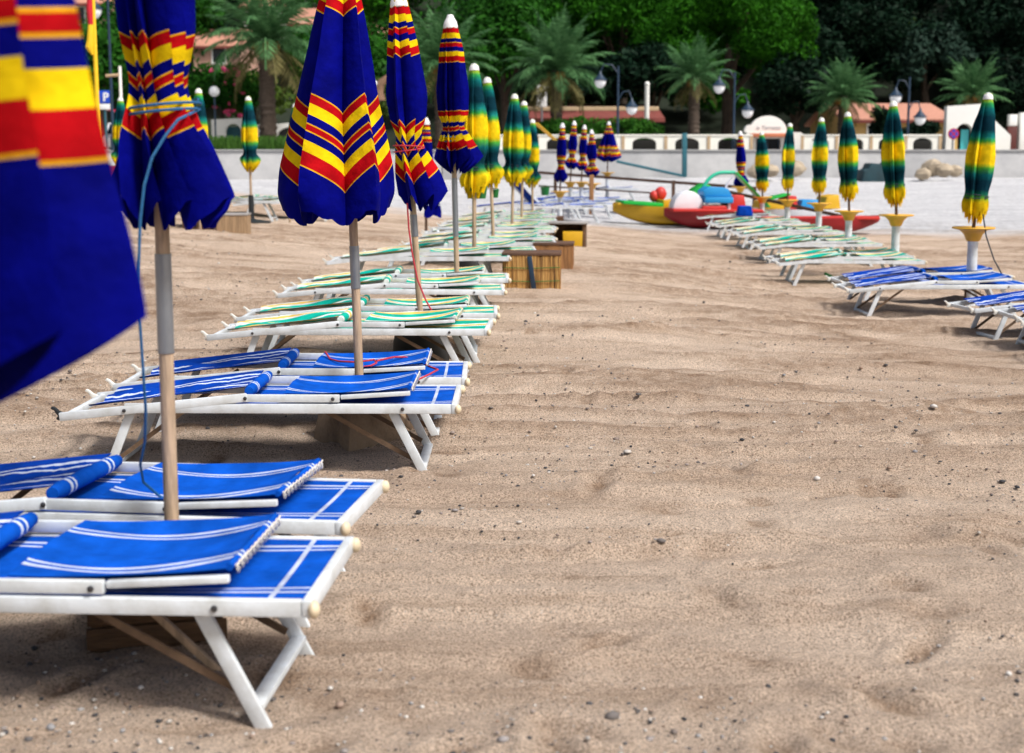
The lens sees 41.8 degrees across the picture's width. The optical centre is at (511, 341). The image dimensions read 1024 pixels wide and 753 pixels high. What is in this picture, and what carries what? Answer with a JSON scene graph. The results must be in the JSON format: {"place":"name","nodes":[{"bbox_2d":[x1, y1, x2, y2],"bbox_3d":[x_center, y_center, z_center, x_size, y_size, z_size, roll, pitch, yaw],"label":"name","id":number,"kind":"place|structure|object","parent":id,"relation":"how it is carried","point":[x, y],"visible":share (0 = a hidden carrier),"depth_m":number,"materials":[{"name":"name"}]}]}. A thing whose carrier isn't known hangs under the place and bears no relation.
{"place":"outdoors","nodes":[
{"label":"outdoors","id":0,"kind":"place"},
{"bbox_2d":[208,135,286,148],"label":"grass","id":1,"kind":"structure","parent":0,"point":[232,142],"depth_m":58.32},
{"bbox_2d":[211,118,288,137],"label":"terrace building","id":2,"kind":"structure","parent":0,"point":[223,127],"depth_m":62.10,"materials":[{"name":"paint"}]},
{"bbox_2d":[456,0,560,131],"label":"broadleaf tree","id":3,"kind":"object","parent":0,"point":[506,17],"visible":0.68,"depth_m":80.18,"materials":[{"name":"green plant"}]},
{"bbox_2d":[0,177,1023,752],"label":"beach sand","id":4,"kind":"structure","parent":0,"point":[802,595],"depth_m":5.71,"materials":[{"name":"sand"}]},
{"bbox_2d":[0,0,146,401],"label":"beach umbrella","id":5,"kind":"object","parent":4,"relation":"on","point":[71,291],"visible":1,"depth_m":2.08,"materials":[{"name":"blue fabric"}]},
{"bbox_2d":[85,0,99,118],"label":"beach umbrella","id":6,"kind":"object","parent":4,"relation":"on","point":[91,45],"visible":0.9,"depth_m":26.39,"materials":[{"name":"yellow fabric"}]},
{"bbox_2d":[86,614,227,653],"bbox_3d":[-1.149,0.850,4.346,0.430,0.300,0.411,-2,8,-14],"label":"wooden block","id":7,"kind":"object","parent":4,"relation":"on","point":[102,636],"depth_m":4.14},
{"bbox_2d":[113,0,234,519],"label":"beach umbrella","id":8,"kind":"object","parent":7,"relation":"on","point":[188,179],"visible":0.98,"depth_m":4.00,"materials":[{"name":"fabric"}]},
{"bbox_2d":[128,98,201,510],"bbox_3d":[-1.058,-0.077,4.159,0.224,1.344,0.390,-3,8,-19],"label":"rope","id":9,"kind":"object","parent":8,"relation":"attached to","point":[195,108],"visible":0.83,"depth_m":3.98,"materials":[{"name":"blue fabric"}]},
{"bbox_2d":[0,510,360,728],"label":"sun lounger","id":10,"kind":"object","parent":4,"relation":"on","point":[203,572],"visible":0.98,"depth_m":3.69,"materials":[{"name":"fabric"}]},
{"bbox_2d":[151,615,221,670],"bbox_3d":[-0.985,0.836,3.886,0.324,0.304,0.021,0,8,4],"label":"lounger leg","id":11,"kind":"object","parent":10,"relation":"attached to","point":[186,641],"visible":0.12,"depth_m":3.88,"materials":[{"name":"brown wood"}]},
{"bbox_2d":[0,453,389,627],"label":"sun lounger","id":12,"kind":"object","parent":4,"relation":"on","point":[96,487],"visible":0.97,"depth_m":4.56,"materials":[{"name":"fabric"}]},
{"bbox_2d":[216,213,250,233],"bbox_3d":[-4.251,-1.767,20.447,0.480,0.371,0.440,0,8,-3],"label":"reed box","id":13,"kind":"object","parent":4,"relation":"on","point":[240,223],"visible":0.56,"depth_m":20.24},
{"bbox_2d":[51,370,465,470],"bbox_3d":[-1.221,0.408,6.665,1.960,0.475,0.632,0,7,0],"label":"sun lounger","id":14,"kind":"object","parent":4,"relation":"on","point":[393,395],"visible":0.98,"depth_m":6.44,"materials":[{"name":"fabric"}]},
{"bbox_2d":[248,195,270,223],"bbox_3d":[-4.653,-2.356,23.899,0.680,0.500,0.670,0,8,0],"label":"umbrella stand","id":15,"kind":"object","parent":4,"relation":"on","point":[251,207],"visible":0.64,"depth_m":23.85,"materials":[{"name":"grey metal"}]},
{"bbox_2d":[240,96,260,194],"bbox_3d":[-4.658,-3.155,23.790,0.386,2.354,0.310,0,8,0],"label":"beach umbrella","id":16,"kind":"object","parent":15,"relation":"on","point":[250,159],"visible":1,"depth_m":23.67,"materials":[{"name":"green fabric"}]},
{"bbox_2d":[105,348,471,435],"bbox_3d":[-1.209,0.298,7.486,1.960,0.475,0.632,0,8,-1],"label":"sun lounger","id":17,"kind":"object","parent":4,"relation":"on","point":[286,362],"visible":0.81,"depth_m":7.42,"materials":[{"name":"fabric"}]},
{"bbox_2d":[201,307,495,371],"bbox_3d":[-1.102,0.023,9.234,1.960,0.475,0.632,0,8,3],"label":"sun lounger","id":18,"kind":"object","parent":4,"relation":"on","point":[443,324],"visible":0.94,"depth_m":8.99,"materials":[{"name":"white metal"}]},
{"bbox_2d":[314,414,412,450],"bbox_3d":[-0.784,0.447,7.122,0.416,0.341,0.448,-6,10,-38],"label":"wooden block","id":19,"kind":"object","parent":4,"relation":"on","point":[328,429],"depth_m":6.99,"materials":[{"name":"brown wood"}]},
{"bbox_2d":[278,0,394,374],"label":"beach umbrella","id":20,"kind":"object","parent":19,"relation":"on","point":[336,164],"visible":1,"depth_m":6.74,"materials":[{"name":"fabric"}]},
{"bbox_2d":[230,294,500,362],"bbox_3d":[-1.069,-0.099,9.998,1.960,0.475,0.632,0,7,-1],"label":"sun lounger","id":21,"kind":"object","parent":4,"relation":"on","point":[440,303],"visible":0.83,"depth_m":9.88,"materials":[{"name":"fabric"}]},
{"bbox_2d":[272,274,507,304],"bbox_3d":[-1.029,-0.326,11.459,1.960,0.475,0.632,0,7,-2],"label":"sun lounger","id":22,"kind":"object","parent":4,"relation":"on","point":[440,286],"visible":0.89,"depth_m":11.18,"materials":[{"name":"fabric"}]},
{"bbox_2d":[290,264,511,304],"bbox_3d":[-0.992,-0.441,12.171,1.960,0.475,0.632,-1,7,-2],"label":"sun lounger","id":23,"kind":"object","parent":4,"relation":"on","point":[394,271],"visible":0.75,"depth_m":12.07,"materials":[{"name":"fabric"}]},
{"bbox_2d":[322,245,511,283],"bbox_3d":[-0.982,-0.763,14.124,1.962,0.476,0.632,0,8,0],"label":"sun lounger","id":24,"kind":"object","parent":4,"relation":"on","point":[439,254],"visible":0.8,"depth_m":13.81,"materials":[{"name":"white metal"}]},
{"bbox_2d":[393,336,448,360],"bbox_3d":[-0.664,0.032,9.741,0.420,0.334,0.414,0,8,0],"label":"wooden block","id":25,"kind":"object","parent":4,"relation":"on","point":[399,344],"visible":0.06,"depth_m":9.58,"materials":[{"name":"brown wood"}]},
{"bbox_2d":[386,0,447,310],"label":"beach umbrella","id":26,"kind":"object","parent":25,"relation":"on","point":[420,182],"visible":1,"depth_m":9.47,"materials":[{"name":"fabric"}]},
{"bbox_2d":[363,239,535,266],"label":"sun lounger","id":27,"kind":"object","parent":4,"relation":"on","point":[498,246],"visible":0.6,"depth_m":15.00,"materials":[{"name":"white metal"}]},
{"bbox_2d":[436,295,479,304],"bbox_3d":[-0.490,-0.321,11.963,0.420,0.334,0.414,0,8,0],"label":"tub","id":28,"kind":"object","parent":4,"relation":"on","point":[475,296],"visible":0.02,"depth_m":11.79,"materials":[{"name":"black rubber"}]},
{"bbox_2d":[434,14,482,276],"bbox_3d":[-0.476,-1.454,11.799,0.368,2.785,0.440,3,8,23],"label":"beach umbrella","id":29,"kind":"object","parent":28,"relation":"on","point":[458,149],"visible":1,"depth_m":11.67,"materials":[{"name":"fabric"}]},
{"bbox_2d":[459,261,492,272],"bbox_3d":[-0.415,-0.744,14.732,0.420,0.334,0.414,0,8,0],"label":"tub","id":30,"kind":"object","parent":4,"relation":"on","point":[467,263],"visible":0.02,"depth_m":14.56,"materials":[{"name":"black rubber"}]},
{"bbox_2d":[459,63,490,246],"bbox_3d":[-0.400,-1.728,14.492,0.345,2.508,0.286,0,8,0],"label":"beach umbrella","id":31,"kind":"object","parent":30,"relation":"on","point":[476,178],"visible":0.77,"depth_m":14.38,"materials":[{"name":"yellow fabric"}]},
{"bbox_2d":[399,233,555,264],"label":"sun lounger","id":32,"kind":"object","parent":4,"relation":"on","point":[522,240],"visible":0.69,"depth_m":16.63,"materials":[{"name":"white metal"}]},
{"bbox_2d":[408,229,557,241],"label":"sun lounger","id":33,"kind":"object","parent":4,"relation":"on","point":[479,232],"visible":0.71,"depth_m":17.71,"materials":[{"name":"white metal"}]},
{"bbox_2d":[420,222,555,234],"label":"sun lounger","id":34,"kind":"object","parent":4,"relation":"on","point":[483,227],"visible":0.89,"depth_m":19.32,"materials":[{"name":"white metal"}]},
{"bbox_2d":[0,231,1023,752],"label":"pebbles","id":35,"kind":"object","parent":4,"relation":"on","point":[612,715],"visible":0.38,"depth_m":4.04,"materials":[{"name":"stone"}]},
{"bbox_2d":[502,94,526,223],"bbox_3d":[0.021,-2.428,19.840,0.400,2.438,0.359,1,8,0],"label":"beach umbrella","id":36,"kind":"object","parent":4,"relation":"on","point":[515,171],"visible":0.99,"depth_m":19.73,"materials":[{"name":"yellow fabric"}]},
{"bbox_2d":[520,101,532,216],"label":"beach umbrella","id":37,"kind":"object","parent":4,"relation":"on","point":[525,164],"visible":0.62,"depth_m":22.18,"materials":[{"name":"yellow fabric"}]},
{"bbox_2d":[502,250,561,288],"bbox_3d":[0.214,-0.732,14.231,0.620,0.441,0.476,0,8,3],"label":"reed box","id":38,"kind":"object","parent":4,"relation":"on","point":[533,269],"visible":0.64,"depth_m":14.01,"materials":[{"name":"wicker"}]},
{"bbox_2d":[525,119,540,213],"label":"beach umbrella","id":39,"kind":"object","parent":4,"relation":"on","point":[535,176],"visible":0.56,"depth_m":25.18,"materials":[{"name":"yellow fabric"}]},
{"bbox_2d":[533,241,574,268],"bbox_3d":[0.521,-1.031,16.620,0.500,0.401,0.460,1,8,4],"label":"reed box","id":40,"kind":"object","parent":4,"relation":"on","point":[567,254],"visible":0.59,"depth_m":16.39,"materials":[{"name":"brown wood"}]},
{"bbox_2d":[551,191,568,215],"bbox_3d":[1.177,-3.310,32.852,0.464,0.734,0.464,0,8,0],"label":"umbrella pedestal","id":41,"kind":"object","parent":4,"relation":"on","point":[559,194],"visible":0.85,"depth_m":32.76,"materials":[{"name":"white plastic"}]},
{"bbox_2d":[553,123,567,190],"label":"beach umbrella","id":42,"kind":"object","parent":41,"relation":"on","point":[560,175],"visible":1,"depth_m":32.63,"materials":[{"name":"blue fabric"}]},
{"bbox_2d":[107,149,1023,179],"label":"seawall","id":43,"kind":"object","parent":4,"relation":"on","point":[1009,163],"visible":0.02,"depth_m":57.49,"materials":[{"name":"grey concrete"}]},
{"bbox_2d":[500,134,752,148],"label":"balustrade","id":44,"kind":"object","parent":43,"relation":"on","point":[668,141],"visible":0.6,"depth_m":57.60,"materials":[{"name":"beige paint"}]},
{"bbox_2d":[800,134,941,148],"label":"balustrade","id":45,"kind":"object","parent":43,"relation":"on","point":[870,141],"visible":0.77,"depth_m":57.60,"materials":[{"name":"beige paint"}]},
{"bbox_2d":[600,172,614,196],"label":"umbrella pedestal","id":46,"kind":"object","parent":4,"relation":"on","point":[607,182],"visible":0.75,"depth_m":42.66,"materials":[{"name":"white metal"}]},
{"bbox_2d":[597,121,620,171],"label":"beach umbrella","id":47,"kind":"object","parent":46,"relation":"on","point":[608,150],"visible":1,"depth_m":42.42,"materials":[{"name":"blue fabric"}]},
{"bbox_2d":[538,171,756,204],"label":"rail fence","id":48,"kind":"object","parent":4,"relation":"on","point":[672,182],"visible":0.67,"depth_m":41.74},
{"bbox_2d":[613,184,720,224],"bbox_3d":[3.973,-3.334,32.609,3.100,0.987,1.300,-1,8,-8],"label":"pedal boat","id":49,"kind":"object","parent":4,"relation":"on","point":[646,212],"visible":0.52,"depth_m":32.16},
{"bbox_2d":[664,171,769,228],"bbox_3d":[4.846,-3.312,31.365,2.609,1.345,1.200,-1,8,-6],"label":"pedal boat","id":50,"kind":"object","parent":4,"relation":"on","point":[685,208],"visible":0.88,"depth_m":31.04,"materials":[{"name":"red plastic"}]},
{"bbox_2d":[710,218,809,240],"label":"sun lounger","id":51,"kind":"object","parent":4,"relation":"on","point":[754,221],"visible":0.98,"depth_m":27.25,"materials":[{"name":"white metal"}]},
{"bbox_2d":[753,196,771,210],"bbox_3d":[5.916,-3.010,31.681,0.464,0.812,0.464,0,8,0],"label":"umbrella pedestal","id":52,"kind":"object","parent":4,"relation":"on","point":[762,200],"visible":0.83,"depth_m":31.58,"materials":[{"name":"white metal"}]},
{"bbox_2d":[755,132,768,196],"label":"beach umbrella","id":53,"kind":"object","parent":52,"relation":"on","point":[762,165],"visible":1,"depth_m":31.45,"materials":[{"name":"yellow fabric"}]},
{"bbox_2d":[731,226,844,249],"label":"sun lounger","id":54,"kind":"object","parent":4,"relation":"on","point":[784,230],"visible":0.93,"depth_m":23.99,"materials":[{"name":"white metal"}]},
{"bbox_2d":[777,199,798,235],"bbox_3d":[5.797,-2.543,28.212,0.464,0.867,0.464,0,8,0],"label":"umbrella pedestal","id":55,"kind":"object","parent":4,"relation":"on","point":[787,204],"visible":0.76,"depth_m":28.12,"materials":[{"name":"white plastic"}]},
{"bbox_2d":[781,123,794,199],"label":"beach umbrella","id":56,"kind":"object","parent":55,"relation":"on","point":[788,163],"visible":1,"depth_m":27.96,"materials":[{"name":"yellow fabric"}]},
{"bbox_2d":[752,193,864,215],"bbox_3d":[7.182,-3.276,33.114,2.800,0.758,1.200,-1,8,-8],"label":"pedal boat","id":57,"kind":"object","parent":4,"relation":"on","point":[778,209],"visible":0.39,"depth_m":32.73,"materials":[{"name":"red plastic"}]},
{"bbox_2d":[751,237,883,266],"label":"sun lounger","id":58,"kind":"object","parent":4,"relation":"on","point":[856,242],"visible":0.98,"depth_m":20.62,"materials":[{"name":"white metal"}]},
{"bbox_2d":[756,215,879,231],"bbox_3d":[6.763,-2.577,29.520,2.650,0.401,0.900,0,8,0],"label":"rowing boat","id":59,"kind":"object","parent":4,"relation":"on","point":[838,222],"visible":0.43,"depth_m":29.20,"materials":[{"name":"red plastic"}]},
{"bbox_2d":[807,202,831,235],"bbox_3d":[5.708,-2.119,24.940,0.464,0.909,0.464,0,8,0],"label":"umbrella pedestal","id":60,"kind":"object","parent":4,"relation":"on","point":[819,207],"visible":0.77,"depth_m":24.86,"materials":[{"name":"white plastic"}]},
{"bbox_2d":[811,117,827,202],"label":"beach umbrella","id":61,"kind":"object","parent":60,"relation":"on","point":[819,158],"visible":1,"depth_m":24.70,"materials":[{"name":"yellow fabric"}]},
{"bbox_2d":[762,247,915,279],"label":"sun lounger","id":62,"kind":"object","parent":4,"relation":"on","point":[821,250],"visible":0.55,"depth_m":18.36,"materials":[{"name":"fabric"}]},
{"bbox_2d":[767,251,926,285],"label":"sun lounger","id":63,"kind":"object","parent":4,"relation":"on","point":[889,258],"visible":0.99,"depth_m":17.26,"materials":[{"name":"fabric"}]},
{"bbox_2d":[835,210,863,249],"bbox_3d":[5.416,-1.653,21.572,0.464,0.895,0.464,0,8,0],"label":"umbrella pedestal","id":64,"kind":"object","parent":4,"relation":"on","point":[848,216],"visible":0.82,"depth_m":21.49,"materials":[{"name":"white plastic"}]},
{"bbox_2d":[837,112,858,210],"bbox_3d":[5.383,-2.395,21.452,0.301,2.520,0.322,-3,8,-19],"label":"beach umbrella","id":65,"kind":"object","parent":64,"relation":"on","point":[848,155],"visible":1,"depth_m":21.32,"materials":[{"name":"yellow fabric"}]},
{"bbox_2d":[879,214,913,265],"bbox_3d":[5.205,-1.236,18.197,0.464,0.965,0.464,0,8,0],"label":"umbrella pedestal","id":66,"kind":"object","parent":4,"relation":"on","point":[896,222],"visible":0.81,"depth_m":18.11,"materials":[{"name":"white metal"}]},
{"bbox_2d":[881,101,905,214],"bbox_3d":[5.167,-1.956,18.087,0.319,2.548,0.334,-4,8,1],"label":"beach umbrella","id":67,"kind":"object","parent":66,"relation":"on","point":[893,160],"visible":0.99,"depth_m":17.96,"materials":[{"name":"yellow fabric"}]},
{"bbox_2d":[825,265,1014,300],"bbox_3d":[4.547,-0.600,15.001,1.960,0.475,0.632,-1,8,-3],"label":"sun lounger","id":68,"kind":"object","parent":4,"relation":"on","point":[907,269],"visible":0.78,"depth_m":15.00,"materials":[{"name":"fabric"}]},
{"bbox_2d":[831,272,1023,315],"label":"sun lounger","id":69,"kind":"object","parent":4,"relation":"on","point":[986,282],"visible":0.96,"depth_m":13.80,"materials":[{"name":"fabric"}]},
{"bbox_2d":[952,226,995,305],"bbox_3d":[5.090,-0.786,14.827,0.464,0.953,0.464,0,8,0],"label":"umbrella pedestal","id":70,"kind":"object","parent":4,"relation":"on","point":[973,236],"visible":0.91,"depth_m":14.75,"materials":[{"name":"white metal"}]},
{"bbox_2d":[961,93,995,305],"bbox_3d":[5.099,-1.481,14.750,0.339,2.476,0.311,4,8,-1],"label":"beach umbrella","id":71,"kind":"object","parent":70,"relation":"on","point":[980,157],"visible":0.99,"depth_m":14.61,"materials":[{"name":"yellow fabric"}]},
{"bbox_2d":[944,290,1023,339],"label":"sun lounger","id":72,"kind":"object","parent":4,"relation":"on","point":[981,302],"visible":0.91,"depth_m":12.16,"materials":[{"name":"fabric"}]},
{"bbox_3d":[-0.244,-1.098,17.308,0.420,0.334,0.414,0,8,0],"label":"tub","id":73,"kind":"object","parent":4,"relation":"on","visible":0},
{"bbox_2d":[483,77,503,235],"bbox_3d":[-0.262,-2.090,17.097,0.310,2.517,0.313,-2,8,-13],"label":"beach umbrella","id":74,"kind":"object","parent":73,"relation":"on","point":[494,168],"visible":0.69,"depth_m":16.96,"materials":[{"name":"fabric"}]},
{"bbox_2d":[106,0,1017,148],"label":"hill","id":75,"kind":"structure","parent":0,"point":[676,121],"depth_m":93.73,"materials":[{"name":"plant"}]},
{"bbox_2d":[195,0,227,35],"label":"broadleaf tree","id":76,"kind":"object","parent":75,"relation":"on","point":[201,20],"visible":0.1,"depth_m":92.76,"materials":[{"name":"green plant"}]},
{"bbox_2d":[193,29,259,73],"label":"house","id":77,"kind":"structure","parent":75,"relation":"on","point":[210,56],"depth_m":90.27,"materials":[{"name":"pink paint"}]},
{"bbox_2d":[365,17,388,56],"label":"broadleaf tree","id":78,"kind":"object","parent":75,"relation":"on","point":[375,36],"visible":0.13,"depth_m":87.04,"materials":[{"name":"green plant"}]},
{"bbox_2d":[84,0,749,103],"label":"hillside wood","id":79,"kind":"object","parent":75,"relation":"on","point":[599,48],"visible":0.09,"depth_m":88.24,"materials":[{"name":"green plant"}]},
{"bbox_2d":[285,0,750,114],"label":"pine wood","id":80,"kind":"object","parent":75,"relation":"on","point":[741,98],"visible":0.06,"depth_m":89.07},
{"bbox_2d":[100,0,1023,92],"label":"dark wood","id":81,"kind":"object","parent":75,"relation":"on","point":[846,26],"visible":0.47,"depth_m":89.92,"materials":[{"name":"green plant"}]},
{"bbox_2d":[551,0,680,103],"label":"pine tree","id":82,"kind":"object","parent":75,"relation":"on","point":[608,15],"visible":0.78,"depth_m":83.94,"materials":[{"name":"green plant"}]},
{"bbox_2d":[874,19,981,102],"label":"broadleaf tree","id":83,"kind":"object","parent":75,"relation":"on","point":[933,61],"visible":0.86,"depth_m":88.52,"materials":[{"name":"green plant"}]},
{"bbox_2d":[804,103,943,139],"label":"house","id":84,"kind":"structure","parent":0,"point":[930,111],"depth_m":73.12,"materials":[{"name":"pink paint"}]},
{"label":"promenade","id":85,"kind":"structure","parent":0,"visible":0},
{"bbox_2d":[79,17,128,134],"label":"broadleaf tree","id":86,"kind":"object","parent":85,"relation":"on","point":[117,57],"visible":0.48,"depth_m":61.55,"materials":[{"name":"green plant"}]},
{"bbox_2d":[188,62,259,118],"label":"oleander bush","id":87,"kind":"object","parent":85,"relation":"on","point":[203,81],"visible":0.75,"depth_m":64.13,"materials":[{"name":"green plant"}]},
{"bbox_2d":[194,0,316,139],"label":"palm tree","id":88,"kind":"object","parent":85,"relation":"on","point":[266,30],"visible":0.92,"depth_m":60.13,"materials":[{"name":"green plant"}]},
{"bbox_2d":[217,68,295,123],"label":"bush","id":89,"kind":"object","parent":85,"relation":"on","point":[281,102],"visible":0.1,"depth_m":66.54,"materials":[{"name":"green plant"}]},
{"bbox_2d":[378,0,502,148],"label":"palm tree","id":90,"kind":"object","parent":85,"relation":"on","point":[432,58],"visible":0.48,"depth_m":61.41,"materials":[{"name":"green plant"}]},
{"bbox_2d":[496,2,622,119],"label":"palm tree","id":91,"kind":"object","parent":85,"relation":"on","point":[557,56],"visible":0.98,"depth_m":61.32,"materials":[{"name":"green plant"}]},
{"bbox_2d":[511,57,625,106],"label":"broadleaf tree","id":92,"kind":"object","parent":85,"relation":"on","point":[610,89],"visible":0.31,"depth_m":75.63,"materials":[{"name":"green plant"}]},
{"bbox_2d":[520,104,664,133],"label":"pavilion","id":93,"kind":"structure","parent":85,"relation":"on","point":[601,111],"depth_m":73.18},
{"bbox_2d":[536,115,664,139],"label":"hedge","id":94,"kind":"object","parent":85,"relation":"on","point":[631,125],"visible":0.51,"depth_m":61.26,"materials":[{"name":"green plant"}]},
{"bbox_2d":[547,140,737,148],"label":"planter","id":95,"kind":"object","parent":85,"relation":"on","point":[651,144],"depth_m":58.63,"materials":[{"name":"concrete"}]},
{"bbox_2d":[597,40,704,106],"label":"broadleaf tree","id":96,"kind":"object","parent":85,"relation":"on","point":[638,66],"visible":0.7,"depth_m":75.19,"materials":[{"name":"green plant"}]},
{"bbox_2d":[653,30,738,139],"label":"palm tree","id":97,"kind":"object","parent":85,"relation":"on","point":[693,79],"visible":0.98,"depth_m":61.16,"materials":[{"name":"green plant"}]},
{"bbox_2d":[629,0,820,139],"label":"broadleaf tree","id":98,"kind":"object","parent":85,"relation":"on","point":[761,32],"visible":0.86,"depth_m":76.33,"materials":[{"name":"green plant"}]},
{"bbox_2d":[712,69,753,148],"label":"street lamp","id":99,"kind":"object","parent":85,"relation":"on","point":[719,85],"visible":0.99,"depth_m":57.73,"materials":[{"name":"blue metal"}]},
{"bbox_2d":[743,116,812,148],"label":"gatehouse","id":100,"kind":"object","parent":85,"relation":"on","point":[773,129],"visible":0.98,"depth_m":58.31,"materials":[{"name":"paint"}]},
{"bbox_2d":[751,51,839,131],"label":"broadleaf tree","id":101,"kind":"object","parent":85,"relation":"on","point":[783,86],"visible":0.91,"depth_m":73.62,"materials":[{"name":"green plant"}]},
{"bbox_2d":[805,56,886,133],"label":"palm tree","id":102,"kind":"object","parent":85,"relation":"on","point":[842,86],"visible":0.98,"depth_m":61.76,"materials":[{"name":"green plant"}]},
{"bbox_2d":[930,54,1013,107],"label":"palm tree","id":103,"kind":"object","parent":85,"relation":"on","point":[972,89],"visible":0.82,"depth_m":61.22,"materials":[{"name":"green plant"}]},
{"bbox_2d":[943,104,1010,148],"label":"portal","id":104,"kind":"object","parent":85,"relation":"on","point":[961,119],"visible":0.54,"depth_m":59.10,"materials":[{"name":"paint"}]},
{"bbox_2d":[979,54,1023,148],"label":"palm tree","id":105,"kind":"object","parent":85,"relation":"on","point":[1013,81],"visible":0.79,"depth_m":68.08,"materials":[{"name":"green plant"}]},
{"bbox_2d":[1006,113,1023,148],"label":"gate pillar","id":106,"kind":"structure","parent":85,"relation":"on","point":[1017,138],"depth_m":59.61,"materials":[{"name":"paint"}]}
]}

